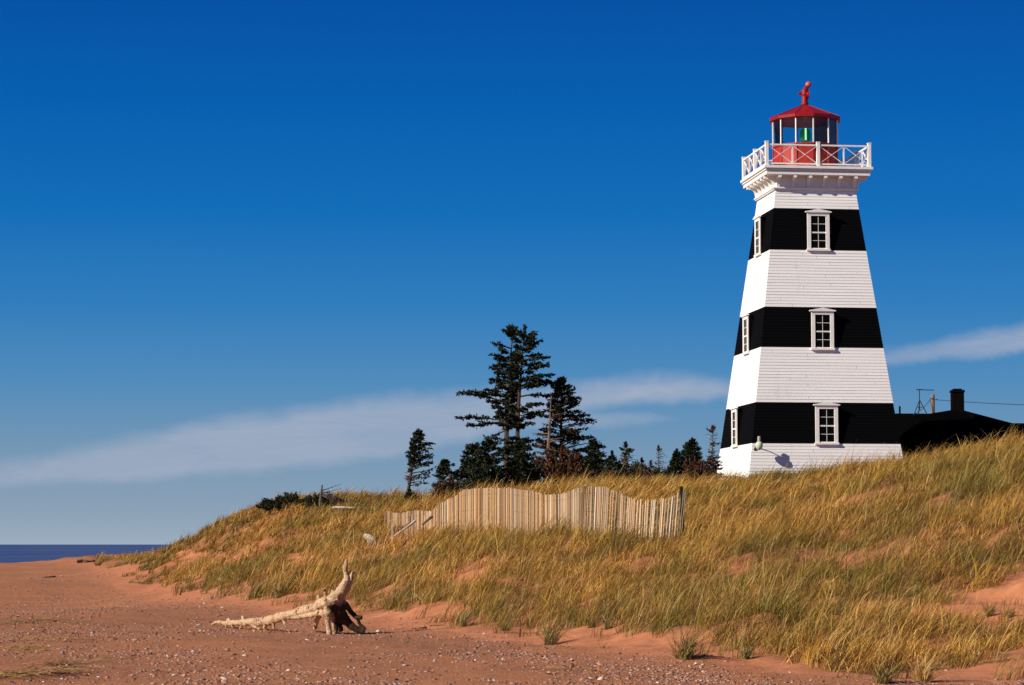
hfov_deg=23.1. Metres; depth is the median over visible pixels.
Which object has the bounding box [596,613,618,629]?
grass tuft
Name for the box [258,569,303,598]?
grass tuft
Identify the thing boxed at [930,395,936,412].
utility pole
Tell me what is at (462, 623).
grass tuft
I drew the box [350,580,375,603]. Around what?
grass tuft
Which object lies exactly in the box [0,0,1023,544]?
sky
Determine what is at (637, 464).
brush
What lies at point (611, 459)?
spruce tree
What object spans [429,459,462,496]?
spruce tree
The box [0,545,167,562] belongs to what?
sea
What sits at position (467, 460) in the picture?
spruce tree
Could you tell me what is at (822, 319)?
window
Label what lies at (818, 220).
window
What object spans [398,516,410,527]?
broken branch
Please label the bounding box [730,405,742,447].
window
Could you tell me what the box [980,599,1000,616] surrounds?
grass tuft
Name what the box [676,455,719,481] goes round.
brush
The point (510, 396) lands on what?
spruce tree
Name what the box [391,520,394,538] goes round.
loose slat
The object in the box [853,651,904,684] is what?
grass tuft
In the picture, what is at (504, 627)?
grass tuft
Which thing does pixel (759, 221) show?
window
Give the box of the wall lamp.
[754,436,762,450]
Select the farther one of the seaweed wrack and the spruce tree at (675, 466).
the spruce tree at (675, 466)
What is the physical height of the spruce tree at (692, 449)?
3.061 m
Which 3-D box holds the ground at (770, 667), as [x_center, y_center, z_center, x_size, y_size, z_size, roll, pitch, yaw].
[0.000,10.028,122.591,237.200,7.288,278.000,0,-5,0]
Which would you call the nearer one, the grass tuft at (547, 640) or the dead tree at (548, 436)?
the grass tuft at (547, 640)
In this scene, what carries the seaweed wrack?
on the ground at (770, 667)
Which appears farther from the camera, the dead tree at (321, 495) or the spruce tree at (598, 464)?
the spruce tree at (598, 464)
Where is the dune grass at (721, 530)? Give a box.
[80,422,1023,680]
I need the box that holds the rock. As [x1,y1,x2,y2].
[363,534,375,543]
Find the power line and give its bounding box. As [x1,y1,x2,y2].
[941,400,1023,404]
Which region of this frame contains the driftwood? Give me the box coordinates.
[211,559,365,634]
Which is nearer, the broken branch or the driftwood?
the driftwood
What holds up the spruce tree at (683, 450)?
on the ground at (770, 667)
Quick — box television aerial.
[914,389,933,414]
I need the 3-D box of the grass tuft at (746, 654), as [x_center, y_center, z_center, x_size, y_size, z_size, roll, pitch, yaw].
[3.248,4.171,34.339,0.532,0.438,0.646,-3,-5,32]
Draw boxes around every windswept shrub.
[254,492,312,511]
[299,492,342,508]
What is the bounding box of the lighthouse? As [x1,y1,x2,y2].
[717,81,902,479]
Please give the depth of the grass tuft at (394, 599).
56.53 m
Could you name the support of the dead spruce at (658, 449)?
on the ground at (770, 667)
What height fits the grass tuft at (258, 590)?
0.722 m
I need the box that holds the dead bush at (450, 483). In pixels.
[432,474,465,499]
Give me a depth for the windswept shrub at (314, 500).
101.54 m
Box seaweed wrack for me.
[0,616,613,678]
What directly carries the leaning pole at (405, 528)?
on the ground at (770, 667)
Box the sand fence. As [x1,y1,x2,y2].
[384,485,685,537]
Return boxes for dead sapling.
[648,460,654,471]
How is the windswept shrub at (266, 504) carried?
on the ground at (770, 667)
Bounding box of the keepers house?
[895,389,1023,458]
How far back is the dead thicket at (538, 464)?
111.87 m
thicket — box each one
[462,463,511,490]
[505,451,542,486]
[539,443,585,485]
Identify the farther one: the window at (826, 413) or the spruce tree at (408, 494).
the window at (826, 413)
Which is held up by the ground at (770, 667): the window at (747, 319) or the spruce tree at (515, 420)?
the spruce tree at (515, 420)
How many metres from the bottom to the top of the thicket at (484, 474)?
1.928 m
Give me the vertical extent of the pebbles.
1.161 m
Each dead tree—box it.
[319,483,344,508]
[525,396,570,469]
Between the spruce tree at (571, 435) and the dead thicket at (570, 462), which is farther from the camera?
the spruce tree at (571, 435)
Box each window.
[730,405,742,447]
[741,313,753,354]
[753,215,765,256]
[805,209,831,250]
[809,308,835,349]
[813,402,839,444]
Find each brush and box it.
[610,460,675,479]
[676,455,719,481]
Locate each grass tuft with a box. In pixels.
[92,558,106,565]
[233,576,279,597]
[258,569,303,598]
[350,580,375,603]
[372,578,417,609]
[451,609,474,626]
[498,618,519,630]
[523,613,583,644]
[584,615,601,627]
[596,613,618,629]
[648,618,722,659]
[731,633,763,659]
[821,639,853,663]
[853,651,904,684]
[895,645,961,681]
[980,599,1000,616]
[997,605,1018,619]
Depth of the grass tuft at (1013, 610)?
37.08 m
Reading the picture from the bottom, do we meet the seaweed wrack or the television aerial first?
the seaweed wrack
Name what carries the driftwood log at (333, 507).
on the ground at (770, 667)
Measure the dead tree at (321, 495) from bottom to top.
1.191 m
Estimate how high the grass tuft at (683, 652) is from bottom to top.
0.840 m
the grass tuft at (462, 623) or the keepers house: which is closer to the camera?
the grass tuft at (462, 623)
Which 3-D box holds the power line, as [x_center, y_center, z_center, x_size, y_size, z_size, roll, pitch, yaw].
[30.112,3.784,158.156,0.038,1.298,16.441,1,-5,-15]
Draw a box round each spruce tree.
[404,428,436,501]
[404,488,416,503]
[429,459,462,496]
[454,323,522,473]
[455,442,483,480]
[469,437,509,486]
[501,440,538,488]
[504,324,560,457]
[533,376,608,461]
[577,438,607,480]
[601,450,622,478]
[617,441,643,475]
[662,448,684,478]
[679,442,687,470]
[681,437,711,475]
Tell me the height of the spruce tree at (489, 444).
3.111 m
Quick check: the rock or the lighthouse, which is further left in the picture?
the rock
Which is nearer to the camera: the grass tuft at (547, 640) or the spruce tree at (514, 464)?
the grass tuft at (547, 640)
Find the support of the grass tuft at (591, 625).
on the ground at (770, 667)
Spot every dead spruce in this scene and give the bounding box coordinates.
[652,445,666,476]
[706,424,727,476]
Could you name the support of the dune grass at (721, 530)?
on the ground at (770, 667)
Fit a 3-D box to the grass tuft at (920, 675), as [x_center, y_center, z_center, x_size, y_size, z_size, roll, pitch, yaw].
[4.832,3.812,29.591,0.974,0.580,0.870,0,-5,0]
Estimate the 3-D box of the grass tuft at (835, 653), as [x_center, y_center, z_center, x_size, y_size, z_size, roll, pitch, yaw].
[4.270,4.009,32.875,0.731,0.456,0.639,0,-5,0]
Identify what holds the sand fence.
on the ground at (770, 667)
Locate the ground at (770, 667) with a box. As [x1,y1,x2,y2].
[0,449,1023,684]
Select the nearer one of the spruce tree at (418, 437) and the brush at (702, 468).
the spruce tree at (418, 437)
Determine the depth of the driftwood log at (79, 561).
159.39 m
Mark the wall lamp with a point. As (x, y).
(759, 445)
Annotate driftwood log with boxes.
[77,559,95,562]
[332,506,375,508]
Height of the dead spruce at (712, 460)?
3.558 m
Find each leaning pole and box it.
[391,520,415,538]
[422,515,432,524]
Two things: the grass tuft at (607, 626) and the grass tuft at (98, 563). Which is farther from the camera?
the grass tuft at (98, 563)
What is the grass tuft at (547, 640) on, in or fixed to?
on the ground at (770, 667)
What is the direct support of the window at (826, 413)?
in the lighthouse
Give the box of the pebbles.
[0,569,1023,684]
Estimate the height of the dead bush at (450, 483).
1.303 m
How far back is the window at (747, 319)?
129.60 m
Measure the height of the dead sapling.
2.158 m
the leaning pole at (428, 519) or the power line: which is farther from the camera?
the power line
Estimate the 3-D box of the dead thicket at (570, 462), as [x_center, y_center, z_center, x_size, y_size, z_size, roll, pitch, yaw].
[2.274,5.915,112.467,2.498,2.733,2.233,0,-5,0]

